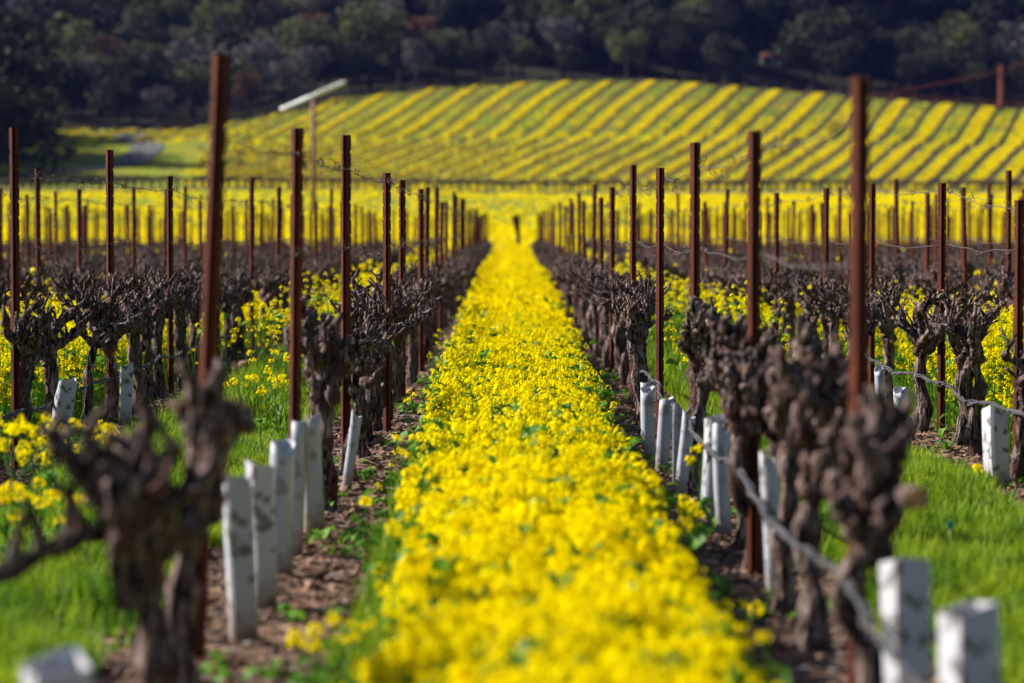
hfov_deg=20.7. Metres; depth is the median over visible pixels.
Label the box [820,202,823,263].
trellis post
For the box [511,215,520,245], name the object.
field stake
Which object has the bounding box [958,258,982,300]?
grapevine
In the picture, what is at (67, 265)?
grapevine
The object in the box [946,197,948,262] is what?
trellis post
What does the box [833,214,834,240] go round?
trellis post
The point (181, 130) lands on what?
vine row
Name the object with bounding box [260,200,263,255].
trellis post
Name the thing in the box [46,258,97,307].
grapevine
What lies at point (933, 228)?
trellis post
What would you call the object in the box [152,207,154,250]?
trellis post
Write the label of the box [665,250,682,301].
grapevine
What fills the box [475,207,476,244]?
trellis post
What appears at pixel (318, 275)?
grapevine
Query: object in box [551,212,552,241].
trellis post
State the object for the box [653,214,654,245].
trellis post
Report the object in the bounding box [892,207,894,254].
trellis post
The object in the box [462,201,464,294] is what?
trellis post
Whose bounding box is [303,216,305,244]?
trellis post
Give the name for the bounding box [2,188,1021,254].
mustard flowers
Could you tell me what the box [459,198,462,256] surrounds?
trellis post
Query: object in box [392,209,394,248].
trellis post
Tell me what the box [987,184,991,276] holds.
trellis post
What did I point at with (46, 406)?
drip hose
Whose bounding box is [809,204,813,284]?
trellis post
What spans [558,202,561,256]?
trellis post
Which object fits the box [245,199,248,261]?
trellis post
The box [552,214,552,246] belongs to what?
trellis post
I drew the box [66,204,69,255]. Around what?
trellis post
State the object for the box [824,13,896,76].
evergreen tree
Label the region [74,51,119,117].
bushy tree
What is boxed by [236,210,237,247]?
trellis post
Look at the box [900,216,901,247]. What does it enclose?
trellis post
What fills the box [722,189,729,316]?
trellis post
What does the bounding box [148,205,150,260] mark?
trellis post
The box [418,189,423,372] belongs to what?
trellis post
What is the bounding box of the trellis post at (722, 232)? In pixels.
[721,215,722,248]
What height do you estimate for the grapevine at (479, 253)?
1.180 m
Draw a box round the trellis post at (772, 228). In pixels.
[771,213,772,245]
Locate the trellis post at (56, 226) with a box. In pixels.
[53,192,58,271]
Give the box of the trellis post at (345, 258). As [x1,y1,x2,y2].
[341,135,350,446]
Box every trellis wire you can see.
[0,193,267,214]
[1,234,269,244]
[3,204,162,214]
[5,234,155,241]
[19,171,360,216]
[19,234,362,261]
[201,124,464,215]
[202,233,464,276]
[563,110,849,214]
[566,234,848,277]
[653,234,1013,256]
[654,187,1013,217]
[761,193,1012,215]
[761,234,1004,246]
[844,203,1013,215]
[847,234,1014,242]
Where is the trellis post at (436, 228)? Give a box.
[434,187,438,343]
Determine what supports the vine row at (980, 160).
on the hills
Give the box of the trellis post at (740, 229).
[740,211,741,251]
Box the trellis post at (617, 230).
[617,210,618,271]
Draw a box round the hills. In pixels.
[0,0,1023,240]
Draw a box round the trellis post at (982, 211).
[980,203,983,251]
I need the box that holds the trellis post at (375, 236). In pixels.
[374,212,376,251]
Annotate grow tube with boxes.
[21,646,91,682]
[51,378,77,440]
[119,362,132,423]
[223,474,258,643]
[245,459,276,610]
[270,439,294,578]
[292,414,308,556]
[302,413,324,533]
[341,409,361,490]
[640,382,650,386]
[640,386,654,459]
[655,396,673,472]
[672,402,682,486]
[674,410,695,497]
[701,413,730,526]
[712,423,731,534]
[759,451,779,598]
[874,366,885,400]
[879,557,930,682]
[893,387,910,448]
[938,601,999,682]
[982,405,1010,487]
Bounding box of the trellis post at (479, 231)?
[479,216,480,244]
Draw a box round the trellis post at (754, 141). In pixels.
[746,131,761,574]
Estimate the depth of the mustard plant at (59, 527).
12.01 m
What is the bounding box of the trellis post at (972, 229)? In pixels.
[971,213,972,247]
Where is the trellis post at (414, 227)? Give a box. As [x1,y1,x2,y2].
[413,216,415,243]
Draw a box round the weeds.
[0,358,1023,682]
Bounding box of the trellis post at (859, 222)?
[847,77,869,682]
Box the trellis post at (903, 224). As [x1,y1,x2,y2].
[902,206,904,248]
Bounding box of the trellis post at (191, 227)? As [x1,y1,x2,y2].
[190,214,191,249]
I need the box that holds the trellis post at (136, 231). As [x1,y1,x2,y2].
[136,215,137,250]
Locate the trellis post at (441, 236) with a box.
[438,202,443,333]
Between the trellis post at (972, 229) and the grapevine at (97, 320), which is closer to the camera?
the grapevine at (97, 320)
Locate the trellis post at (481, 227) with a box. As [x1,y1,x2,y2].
[480,214,481,244]
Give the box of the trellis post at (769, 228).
[768,213,770,248]
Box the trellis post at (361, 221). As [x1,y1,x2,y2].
[360,207,363,255]
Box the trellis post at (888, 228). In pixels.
[887,208,889,261]
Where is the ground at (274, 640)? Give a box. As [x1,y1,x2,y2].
[0,290,1023,682]
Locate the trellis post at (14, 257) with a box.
[9,128,20,469]
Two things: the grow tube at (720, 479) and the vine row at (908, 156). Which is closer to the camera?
the grow tube at (720, 479)
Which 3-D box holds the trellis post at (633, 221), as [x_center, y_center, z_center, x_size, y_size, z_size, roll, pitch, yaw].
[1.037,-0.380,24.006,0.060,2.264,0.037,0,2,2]
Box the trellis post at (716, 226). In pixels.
[715,208,717,251]
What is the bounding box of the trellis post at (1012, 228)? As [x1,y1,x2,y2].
[1011,207,1012,246]
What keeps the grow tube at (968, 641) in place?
on the ground at (274, 640)
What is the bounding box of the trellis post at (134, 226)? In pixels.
[132,187,135,266]
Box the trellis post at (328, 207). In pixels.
[327,206,329,249]
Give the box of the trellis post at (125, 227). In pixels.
[124,205,126,256]
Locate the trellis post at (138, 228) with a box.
[137,207,139,252]
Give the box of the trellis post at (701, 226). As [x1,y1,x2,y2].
[701,210,702,247]
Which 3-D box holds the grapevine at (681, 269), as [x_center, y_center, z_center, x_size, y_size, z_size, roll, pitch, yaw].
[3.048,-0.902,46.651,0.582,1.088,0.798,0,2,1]
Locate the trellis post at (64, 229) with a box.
[63,206,65,249]
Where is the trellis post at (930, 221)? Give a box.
[929,204,932,253]
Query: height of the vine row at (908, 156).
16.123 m
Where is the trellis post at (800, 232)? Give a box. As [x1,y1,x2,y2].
[799,209,801,253]
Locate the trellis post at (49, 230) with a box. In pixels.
[48,208,51,259]
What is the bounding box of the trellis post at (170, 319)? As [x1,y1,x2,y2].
[166,176,173,392]
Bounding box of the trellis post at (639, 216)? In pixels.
[638,202,640,255]
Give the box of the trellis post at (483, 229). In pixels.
[482,215,483,243]
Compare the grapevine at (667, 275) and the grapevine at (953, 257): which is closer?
the grapevine at (667, 275)
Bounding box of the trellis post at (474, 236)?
[473,212,475,245]
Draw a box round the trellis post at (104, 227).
[103,211,105,245]
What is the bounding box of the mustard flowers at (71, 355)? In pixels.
[0,280,325,454]
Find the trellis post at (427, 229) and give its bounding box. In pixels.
[424,187,429,356]
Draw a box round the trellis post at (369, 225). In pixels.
[368,209,371,251]
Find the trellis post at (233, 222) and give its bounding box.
[231,206,234,258]
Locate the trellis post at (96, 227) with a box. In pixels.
[95,207,97,250]
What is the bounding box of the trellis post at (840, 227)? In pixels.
[838,187,841,289]
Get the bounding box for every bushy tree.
[32,47,70,89]
[38,0,95,29]
[42,46,75,109]
[43,11,96,57]
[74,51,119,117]
[111,0,162,40]
[127,40,170,102]
[140,0,191,44]
[149,51,180,111]
[169,55,212,122]
[190,0,251,44]
[191,0,220,17]
[229,58,262,112]
[273,16,342,94]
[335,0,408,87]
[397,30,439,78]
[425,28,466,82]
[506,35,541,80]
[532,0,585,69]
[575,0,621,25]
[604,29,649,78]
[672,0,717,64]
[825,6,857,32]
[933,10,992,98]
[944,13,973,69]
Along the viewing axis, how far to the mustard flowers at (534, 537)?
10.20 m
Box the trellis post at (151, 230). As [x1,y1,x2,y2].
[151,211,151,248]
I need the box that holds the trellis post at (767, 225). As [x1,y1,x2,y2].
[765,197,768,259]
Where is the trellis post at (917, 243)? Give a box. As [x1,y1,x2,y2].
[916,207,918,253]
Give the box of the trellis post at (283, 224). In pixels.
[283,209,283,243]
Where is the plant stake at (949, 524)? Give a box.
[947,521,953,541]
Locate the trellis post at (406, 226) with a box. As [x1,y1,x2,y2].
[405,207,406,264]
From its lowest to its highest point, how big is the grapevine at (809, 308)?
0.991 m
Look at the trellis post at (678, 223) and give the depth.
49.33 m
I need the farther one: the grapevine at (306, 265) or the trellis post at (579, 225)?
the trellis post at (579, 225)
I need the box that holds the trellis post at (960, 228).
[960,211,960,245]
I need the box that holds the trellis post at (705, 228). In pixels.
[703,202,707,303]
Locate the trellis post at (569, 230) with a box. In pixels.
[566,198,571,304]
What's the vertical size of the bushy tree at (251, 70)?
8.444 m
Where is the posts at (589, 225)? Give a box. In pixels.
[21,211,1014,245]
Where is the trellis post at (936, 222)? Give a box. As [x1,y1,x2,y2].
[934,194,937,261]
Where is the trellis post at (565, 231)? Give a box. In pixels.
[564,206,566,256]
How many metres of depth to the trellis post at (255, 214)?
76.62 m
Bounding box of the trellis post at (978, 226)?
[977,209,979,244]
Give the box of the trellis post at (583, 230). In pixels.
[582,201,585,260]
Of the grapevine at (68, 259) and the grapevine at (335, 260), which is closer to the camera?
the grapevine at (68, 259)
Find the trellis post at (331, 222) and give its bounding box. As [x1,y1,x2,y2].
[329,189,332,264]
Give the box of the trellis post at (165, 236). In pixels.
[163,191,166,266]
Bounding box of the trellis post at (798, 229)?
[797,212,798,248]
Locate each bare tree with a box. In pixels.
[5,0,51,18]
[60,54,100,120]
[61,50,93,113]
[140,85,180,126]
[161,39,232,118]
[180,49,234,112]
[228,37,275,108]
[231,31,273,101]
[256,36,301,99]
[263,56,312,107]
[287,41,332,100]
[365,0,405,59]
[401,38,434,87]
[439,25,469,73]
[486,21,530,78]
[536,11,588,76]
[608,0,633,17]
[709,35,747,83]
[818,25,850,88]
[984,44,1021,100]
[993,21,1023,90]
[1013,49,1023,77]
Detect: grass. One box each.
[0,313,407,682]
[0,323,273,451]
[306,404,713,682]
[599,300,1023,682]
[762,318,1013,458]
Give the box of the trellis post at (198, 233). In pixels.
[198,206,198,250]
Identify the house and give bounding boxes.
[759,51,786,66]
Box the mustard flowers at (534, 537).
[344,242,788,682]
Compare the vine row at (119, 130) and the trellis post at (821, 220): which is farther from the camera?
the vine row at (119, 130)
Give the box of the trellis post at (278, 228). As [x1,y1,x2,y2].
[274,187,281,342]
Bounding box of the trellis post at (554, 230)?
[553,205,555,247]
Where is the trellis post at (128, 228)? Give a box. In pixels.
[126,204,130,261]
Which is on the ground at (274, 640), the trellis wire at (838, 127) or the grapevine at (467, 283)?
the grapevine at (467, 283)
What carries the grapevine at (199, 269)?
on the ground at (274, 640)
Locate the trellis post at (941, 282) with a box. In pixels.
[937,183,945,432]
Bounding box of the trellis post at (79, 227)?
[77,189,81,279]
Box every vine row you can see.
[1,174,1023,192]
[25,115,72,141]
[49,115,94,142]
[69,115,119,141]
[95,116,140,142]
[120,116,162,142]
[139,115,183,141]
[161,120,209,142]
[183,107,240,142]
[191,79,381,173]
[195,76,426,182]
[198,97,295,152]
[201,83,353,164]
[201,97,323,158]
[204,77,403,170]
[205,103,268,140]
[226,74,448,183]
[234,73,469,186]
[262,72,492,186]
[290,78,515,183]
[318,77,537,187]
[350,69,558,187]
[376,69,578,188]
[406,69,600,188]
[427,77,620,189]
[455,68,642,190]
[482,69,664,190]
[514,78,687,190]
[540,79,706,190]
[567,73,727,190]
[593,75,748,188]
[620,77,769,190]
[651,78,789,189]
[676,82,811,190]
[706,82,833,189]
[734,92,849,187]
[762,85,873,188]
[788,87,895,188]
[814,89,916,189]
[843,91,937,189]
[872,92,959,187]
[900,93,980,188]
[925,95,1000,189]
[952,96,1021,189]
[980,140,1023,190]
[1011,167,1023,187]
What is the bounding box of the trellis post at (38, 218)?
[35,169,41,281]
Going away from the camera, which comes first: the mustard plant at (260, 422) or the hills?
the mustard plant at (260, 422)
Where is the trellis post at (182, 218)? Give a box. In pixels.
[181,210,183,247]
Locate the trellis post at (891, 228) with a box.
[891,206,893,246]
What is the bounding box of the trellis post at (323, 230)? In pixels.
[322,213,323,250]
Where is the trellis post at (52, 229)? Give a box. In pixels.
[51,214,52,247]
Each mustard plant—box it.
[0,414,52,533]
[0,421,66,520]
[0,484,34,555]
[5,477,55,551]
[19,437,65,511]
[32,490,84,564]
[41,414,106,520]
[81,492,94,520]
[83,420,119,447]
[225,377,247,398]
[245,374,289,454]
[247,349,288,436]
[287,622,341,682]
[302,355,309,414]
[314,612,376,680]
[685,442,713,517]
[711,598,764,629]
[971,463,999,482]
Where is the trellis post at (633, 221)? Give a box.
[629,165,636,399]
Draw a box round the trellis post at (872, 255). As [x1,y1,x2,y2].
[868,184,875,385]
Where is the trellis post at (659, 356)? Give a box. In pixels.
[655,168,663,435]
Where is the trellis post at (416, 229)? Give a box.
[416,217,417,243]
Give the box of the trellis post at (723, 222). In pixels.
[723,201,724,250]
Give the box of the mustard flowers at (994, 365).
[680,280,1023,458]
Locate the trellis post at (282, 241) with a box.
[280,200,283,251]
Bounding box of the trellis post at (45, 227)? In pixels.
[44,206,46,264]
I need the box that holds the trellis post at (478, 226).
[477,209,479,246]
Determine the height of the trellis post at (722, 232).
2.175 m
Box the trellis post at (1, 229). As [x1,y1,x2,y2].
[0,188,2,270]
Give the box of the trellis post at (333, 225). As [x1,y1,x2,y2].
[333,207,333,242]
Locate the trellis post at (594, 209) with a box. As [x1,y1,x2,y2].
[591,185,596,268]
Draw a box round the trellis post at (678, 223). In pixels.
[676,193,679,309]
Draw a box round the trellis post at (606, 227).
[606,213,607,245]
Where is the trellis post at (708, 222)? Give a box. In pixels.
[707,208,709,246]
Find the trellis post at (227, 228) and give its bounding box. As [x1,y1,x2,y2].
[227,212,228,247]
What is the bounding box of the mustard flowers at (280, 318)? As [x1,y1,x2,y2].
[185,242,466,387]
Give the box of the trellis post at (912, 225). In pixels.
[911,201,913,261]
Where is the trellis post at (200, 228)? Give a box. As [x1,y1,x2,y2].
[198,200,202,264]
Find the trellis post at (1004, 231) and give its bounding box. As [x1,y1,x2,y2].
[1003,211,1005,254]
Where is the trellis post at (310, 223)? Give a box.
[309,210,311,253]
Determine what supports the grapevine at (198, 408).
on the ground at (274, 640)
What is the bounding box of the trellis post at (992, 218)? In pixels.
[991,194,992,250]
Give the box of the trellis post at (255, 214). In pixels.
[254,206,256,248]
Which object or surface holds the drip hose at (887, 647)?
attached to the grow tube at (707, 489)
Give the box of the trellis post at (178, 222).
[177,212,179,249]
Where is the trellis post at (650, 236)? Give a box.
[649,210,651,279]
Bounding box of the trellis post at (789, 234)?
[788,206,790,252]
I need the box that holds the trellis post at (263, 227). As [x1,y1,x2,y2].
[263,210,263,245]
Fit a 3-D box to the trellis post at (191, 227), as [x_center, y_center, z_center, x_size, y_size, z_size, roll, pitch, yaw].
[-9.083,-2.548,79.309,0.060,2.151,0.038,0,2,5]
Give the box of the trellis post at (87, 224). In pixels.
[86,202,88,255]
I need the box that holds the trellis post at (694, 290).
[689,143,699,395]
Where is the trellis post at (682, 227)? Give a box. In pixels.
[682,210,683,248]
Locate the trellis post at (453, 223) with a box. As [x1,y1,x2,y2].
[451,192,455,301]
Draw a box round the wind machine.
[280,80,345,211]
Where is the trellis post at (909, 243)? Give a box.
[908,212,910,252]
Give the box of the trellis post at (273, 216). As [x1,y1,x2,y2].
[271,198,274,254]
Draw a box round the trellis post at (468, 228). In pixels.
[467,209,468,248]
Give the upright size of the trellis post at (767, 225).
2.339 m
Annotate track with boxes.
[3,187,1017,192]
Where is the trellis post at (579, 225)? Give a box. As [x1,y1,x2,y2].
[577,193,580,323]
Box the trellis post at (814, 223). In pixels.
[813,211,815,253]
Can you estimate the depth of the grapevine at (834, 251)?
59.66 m
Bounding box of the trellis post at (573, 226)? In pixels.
[571,203,574,291]
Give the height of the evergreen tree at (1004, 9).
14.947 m
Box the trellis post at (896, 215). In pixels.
[894,179,900,304]
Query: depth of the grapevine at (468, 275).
44.69 m
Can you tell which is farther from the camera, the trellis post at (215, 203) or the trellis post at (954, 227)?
the trellis post at (954, 227)
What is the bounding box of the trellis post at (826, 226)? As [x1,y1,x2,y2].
[823,188,828,289]
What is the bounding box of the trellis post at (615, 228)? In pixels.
[615,209,616,269]
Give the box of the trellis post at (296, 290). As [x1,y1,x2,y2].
[288,128,303,438]
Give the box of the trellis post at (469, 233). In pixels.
[469,212,470,248]
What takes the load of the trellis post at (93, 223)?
on the ground at (274, 640)
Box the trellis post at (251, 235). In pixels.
[249,177,253,354]
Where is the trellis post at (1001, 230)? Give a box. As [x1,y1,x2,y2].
[1000,216,1002,243]
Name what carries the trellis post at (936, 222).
on the ground at (274, 640)
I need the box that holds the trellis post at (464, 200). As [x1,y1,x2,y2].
[463,199,465,285]
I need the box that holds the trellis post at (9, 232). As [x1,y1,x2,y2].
[7,202,10,253]
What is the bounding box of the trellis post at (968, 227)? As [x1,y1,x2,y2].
[967,200,970,253]
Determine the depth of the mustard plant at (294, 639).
8.94 m
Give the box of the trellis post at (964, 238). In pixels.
[960,187,967,292]
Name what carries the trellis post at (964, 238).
on the ground at (274, 640)
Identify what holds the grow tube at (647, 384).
on the ground at (274, 640)
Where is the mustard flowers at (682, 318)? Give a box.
[556,238,822,397]
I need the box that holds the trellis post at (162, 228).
[161,217,162,242]
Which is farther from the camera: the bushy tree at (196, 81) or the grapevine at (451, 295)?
the bushy tree at (196, 81)
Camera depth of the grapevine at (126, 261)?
51.30 m
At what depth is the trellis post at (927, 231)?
33.21 m
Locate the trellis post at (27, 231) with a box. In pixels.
[25,195,30,317]
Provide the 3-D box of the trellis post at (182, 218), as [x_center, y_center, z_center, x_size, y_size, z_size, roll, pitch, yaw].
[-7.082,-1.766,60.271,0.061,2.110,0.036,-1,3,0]
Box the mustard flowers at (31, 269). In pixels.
[23,239,366,294]
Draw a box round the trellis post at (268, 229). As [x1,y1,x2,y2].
[267,213,269,247]
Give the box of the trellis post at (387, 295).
[383,173,390,432]
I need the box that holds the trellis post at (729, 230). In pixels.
[728,213,729,245]
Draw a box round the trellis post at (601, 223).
[598,197,603,354]
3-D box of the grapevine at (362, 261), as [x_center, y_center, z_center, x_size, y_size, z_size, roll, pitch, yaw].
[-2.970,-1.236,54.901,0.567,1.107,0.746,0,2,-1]
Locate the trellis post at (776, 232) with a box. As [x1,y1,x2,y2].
[774,193,778,326]
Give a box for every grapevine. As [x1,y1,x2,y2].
[0,266,59,315]
[0,267,7,291]
[0,270,10,318]
[0,292,48,467]
[0,393,219,682]
[1,281,93,453]
[2,255,10,268]
[3,249,25,263]
[7,258,54,289]
[19,260,48,286]
[20,252,48,265]
[21,256,70,285]
[27,268,60,308]
[42,271,66,311]
[43,253,76,311]
[45,250,86,308]
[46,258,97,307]
[46,267,105,297]
[51,250,76,262]
[55,268,137,436]
[60,276,148,423]
[70,250,95,275]
[82,265,124,299]
[86,254,105,278]
[94,259,118,270]
[94,269,125,299]
[98,254,122,270]
[100,249,136,271]
[103,257,150,278]
[114,264,143,291]
[115,264,168,414]
[123,255,157,287]
[126,245,153,270]
[130,285,167,404]
[137,257,178,272]
[138,263,185,399]
[144,251,162,266]
[146,257,176,274]
[148,265,166,283]
[151,252,162,262]
[153,265,194,389]
[154,248,181,260]
[155,256,182,273]
[165,358,254,682]
[173,248,200,281]
[173,263,203,377]
[175,267,203,378]
[182,254,204,273]
[188,259,204,278]
[193,257,255,366]
[202,274,236,358]
[221,250,234,279]
[222,246,249,270]
[222,254,236,270]
[222,255,244,280]
[222,259,265,362]
[222,267,258,358]
[228,251,248,269]
[244,255,265,275]
[245,258,290,334]
[254,250,274,278]
[254,266,289,349]
[258,245,275,279]
[259,255,303,325]
[263,257,311,338]
[271,276,290,342]
[284,293,362,510]
[286,260,320,304]
[288,265,311,291]
[301,258,326,322]
[303,256,320,272]
[310,255,339,320]
[318,251,341,313]
[318,262,335,315]
[320,263,338,314]
[324,249,355,301]
[327,253,352,287]
[329,281,399,441]
[332,269,341,315]
[337,318,386,476]
[340,284,416,431]
[350,248,372,278]
[350,255,357,275]
[351,265,409,333]
[351,310,398,456]
[353,250,373,277]
[357,247,377,271]
[357,248,382,292]
[358,246,374,270]
[367,280,423,419]
[371,272,438,404]
[392,259,435,362]
[393,266,447,384]
[396,262,441,356]
[396,263,440,298]
[398,276,435,341]
[408,266,453,339]
[417,263,443,371]
[429,260,460,345]
[430,256,472,281]
[431,255,474,318]
[431,269,456,344]
[438,262,454,327]
[442,260,467,329]
[443,250,475,272]
[443,255,475,317]
[448,245,474,257]
[448,258,475,322]
[458,246,480,296]
[458,252,473,286]
[459,254,470,308]
[463,252,479,297]
[464,248,483,297]
[542,248,561,299]
[545,254,563,291]
[549,250,561,300]
[549,255,566,307]
[551,252,572,314]
[555,250,589,268]
[559,252,605,328]
[559,261,581,329]
[560,264,580,324]
[561,249,581,301]
[561,260,604,310]
[562,265,625,355]
[564,252,587,318]
[564,253,608,337]
[565,265,608,350]
[566,280,577,323]
[567,259,609,283]
[568,255,615,346]
[583,276,609,367]
[587,270,639,385]
[589,263,609,357]
[592,263,608,346]
[598,267,642,372]
[598,270,652,378]
[601,270,670,355]
[606,271,668,392]
[611,280,654,414]
[613,278,654,426]
[615,275,673,398]
[636,247,652,272]
[642,245,674,265]
[644,247,670,285]
[650,249,668,265]
[651,255,676,307]
[663,249,688,307]
[664,253,702,309]
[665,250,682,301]
[670,257,701,309]
[676,254,708,293]
[677,253,700,310]
[677,256,710,285]
[678,295,721,495]
[684,262,718,292]
[686,257,723,309]
[697,309,762,549]
[699,258,720,307]
[701,267,736,307]
[702,262,733,314]
[705,261,743,313]
[717,313,781,574]
[720,264,744,320]
[722,260,765,309]
[727,267,767,303]
[731,246,746,270]
[741,263,790,329]
[741,313,826,615]
[742,266,781,295]
[761,249,783,272]
[761,254,771,276]
[761,268,791,346]
[767,253,782,270]
[769,252,790,274]
[771,255,796,274]
[773,266,799,358]
[773,333,850,652]
[781,255,817,287]
[781,263,807,358]
[787,251,819,285]
[794,284,819,338]
[795,268,846,362]
[799,252,832,282]
[805,255,847,284]
[814,273,845,352]
[819,383,928,682]
[821,257,848,283]
[829,249,846,265]
[830,245,847,260]
[831,262,848,284]
[833,298,850,363]
[834,276,893,398]
[842,249,847,260]
[842,260,867,283]
[867,256,892,294]
[867,271,907,294]
[867,274,908,401]
[875,250,891,270]
[875,254,930,309]
[882,252,906,268]
[883,278,959,432]
[887,261,937,302]
[893,249,923,297]
[907,260,948,272]
[909,265,974,295]
[911,270,932,309]
[914,248,934,259]
[916,252,933,274]
[919,291,995,456]
[922,254,953,278]
[926,258,978,297]
[939,281,1006,446]
[945,250,960,263]
[945,258,976,273]
[948,270,976,305]
[949,256,978,275]
[955,250,986,260]
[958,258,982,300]
[968,252,992,270]
[970,252,998,267]
[972,266,999,311]
[973,258,1004,312]
[976,275,1023,312]
[978,258,1013,324]
[981,251,1014,267]
[988,265,1023,281]
[991,261,1023,313]
[1000,329,1023,483]
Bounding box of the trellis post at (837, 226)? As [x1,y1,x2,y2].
[837,206,837,249]
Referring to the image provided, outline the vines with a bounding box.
[2,236,1014,291]
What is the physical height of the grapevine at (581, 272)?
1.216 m
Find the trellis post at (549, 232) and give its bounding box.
[548,208,550,245]
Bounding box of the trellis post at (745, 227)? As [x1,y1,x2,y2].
[744,200,746,251]
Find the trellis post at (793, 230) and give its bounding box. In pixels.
[791,201,795,264]
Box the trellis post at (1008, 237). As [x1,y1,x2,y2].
[1005,170,1011,322]
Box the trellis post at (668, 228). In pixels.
[667,215,669,241]
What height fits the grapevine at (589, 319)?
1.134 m
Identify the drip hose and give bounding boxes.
[0,334,231,419]
[629,359,926,682]
[868,356,1023,416]
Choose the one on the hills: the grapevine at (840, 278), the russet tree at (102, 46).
the russet tree at (102, 46)
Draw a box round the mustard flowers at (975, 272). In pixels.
[652,238,1004,318]
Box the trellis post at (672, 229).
[671,209,673,251]
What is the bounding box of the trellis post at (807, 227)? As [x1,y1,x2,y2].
[807,207,808,246]
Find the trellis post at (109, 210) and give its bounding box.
[106,150,114,412]
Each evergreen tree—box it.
[0,8,75,162]
[0,19,53,42]
[0,41,18,83]
[0,73,77,175]
[1,58,63,157]
[9,39,49,81]
[18,0,80,51]
[40,56,95,122]
[66,43,108,108]
[87,0,152,27]
[87,76,136,126]
[91,20,174,53]
[92,50,174,123]
[97,43,150,111]
[127,49,192,120]
[166,32,212,52]
[186,17,254,68]
[187,1,249,31]
[190,29,246,74]
[257,0,309,37]
[274,24,322,95]
[300,28,340,87]
[307,0,351,26]
[310,27,349,92]
[316,7,362,75]
[325,45,375,93]
[339,39,379,90]
[374,30,432,83]
[391,0,433,24]
[424,37,484,84]
[428,0,488,31]
[469,26,504,82]
[497,2,544,66]
[501,0,556,36]
[533,8,585,44]
[534,0,577,5]
[551,45,589,79]
[566,10,634,71]
[581,10,648,76]
[615,3,640,63]
[624,0,673,72]
[627,0,674,47]
[645,2,709,78]
[654,33,696,79]
[681,0,747,77]
[697,0,745,8]
[700,31,748,83]
[734,0,788,46]
[768,8,849,90]
[777,0,828,27]
[812,37,865,93]
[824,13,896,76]
[828,2,882,35]
[863,31,920,92]
[873,48,926,94]
[887,49,937,98]
[889,27,929,87]
[893,0,944,29]
[894,19,941,44]
[911,44,970,99]
[917,25,961,77]
[936,14,1020,93]
[939,0,971,21]
[955,39,1019,100]
[956,0,1023,32]
[957,62,992,103]
[1004,47,1023,97]
[1007,56,1023,89]
[1008,0,1023,44]
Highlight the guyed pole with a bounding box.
[870,62,1023,110]
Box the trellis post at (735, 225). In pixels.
[734,209,735,243]
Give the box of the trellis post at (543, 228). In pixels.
[542,212,544,243]
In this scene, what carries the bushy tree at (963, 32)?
on the hills
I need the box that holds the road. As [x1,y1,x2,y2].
[0,133,164,174]
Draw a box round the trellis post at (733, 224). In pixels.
[732,208,734,255]
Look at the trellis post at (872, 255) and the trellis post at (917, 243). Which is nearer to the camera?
the trellis post at (872, 255)
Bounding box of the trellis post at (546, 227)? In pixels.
[545,211,547,244]
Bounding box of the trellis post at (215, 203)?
[194,54,229,657]
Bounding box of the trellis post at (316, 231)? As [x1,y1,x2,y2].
[314,202,317,308]
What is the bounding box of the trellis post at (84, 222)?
[82,205,85,272]
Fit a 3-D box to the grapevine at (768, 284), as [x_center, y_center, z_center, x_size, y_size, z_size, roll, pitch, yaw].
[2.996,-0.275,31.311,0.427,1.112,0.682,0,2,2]
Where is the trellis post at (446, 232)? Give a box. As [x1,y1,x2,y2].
[444,201,447,317]
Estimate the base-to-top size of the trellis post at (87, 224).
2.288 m
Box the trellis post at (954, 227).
[953,211,954,253]
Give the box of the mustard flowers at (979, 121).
[38,80,1023,190]
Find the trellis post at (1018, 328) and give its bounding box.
[1013,200,1023,448]
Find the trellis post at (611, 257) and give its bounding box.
[609,187,614,372]
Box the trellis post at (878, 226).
[877,209,879,254]
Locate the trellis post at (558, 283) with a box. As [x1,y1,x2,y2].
[557,205,561,291]
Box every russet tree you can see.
[81,33,126,115]
[230,70,263,114]
[236,0,278,27]
[298,12,330,28]
[396,13,442,85]
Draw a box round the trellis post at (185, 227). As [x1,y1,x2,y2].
[183,186,186,270]
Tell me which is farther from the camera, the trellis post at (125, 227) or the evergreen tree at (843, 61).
the evergreen tree at (843, 61)
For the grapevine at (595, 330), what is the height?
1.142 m
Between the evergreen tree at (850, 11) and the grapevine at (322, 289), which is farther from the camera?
the evergreen tree at (850, 11)
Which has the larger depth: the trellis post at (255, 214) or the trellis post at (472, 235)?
the trellis post at (255, 214)
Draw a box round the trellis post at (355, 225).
[354,204,356,276]
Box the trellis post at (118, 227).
[117,212,118,248]
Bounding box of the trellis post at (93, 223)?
[92,208,93,245]
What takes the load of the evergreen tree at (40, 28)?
on the hills
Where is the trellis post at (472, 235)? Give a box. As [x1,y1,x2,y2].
[471,207,473,245]
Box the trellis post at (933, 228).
[932,208,933,251]
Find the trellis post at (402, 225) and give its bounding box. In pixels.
[399,180,405,399]
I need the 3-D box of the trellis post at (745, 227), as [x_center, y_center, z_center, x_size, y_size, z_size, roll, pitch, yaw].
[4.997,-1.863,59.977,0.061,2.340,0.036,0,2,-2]
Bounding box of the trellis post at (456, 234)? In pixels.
[455,196,458,311]
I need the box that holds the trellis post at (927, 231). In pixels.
[924,193,929,282]
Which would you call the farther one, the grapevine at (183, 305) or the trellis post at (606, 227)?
the trellis post at (606, 227)

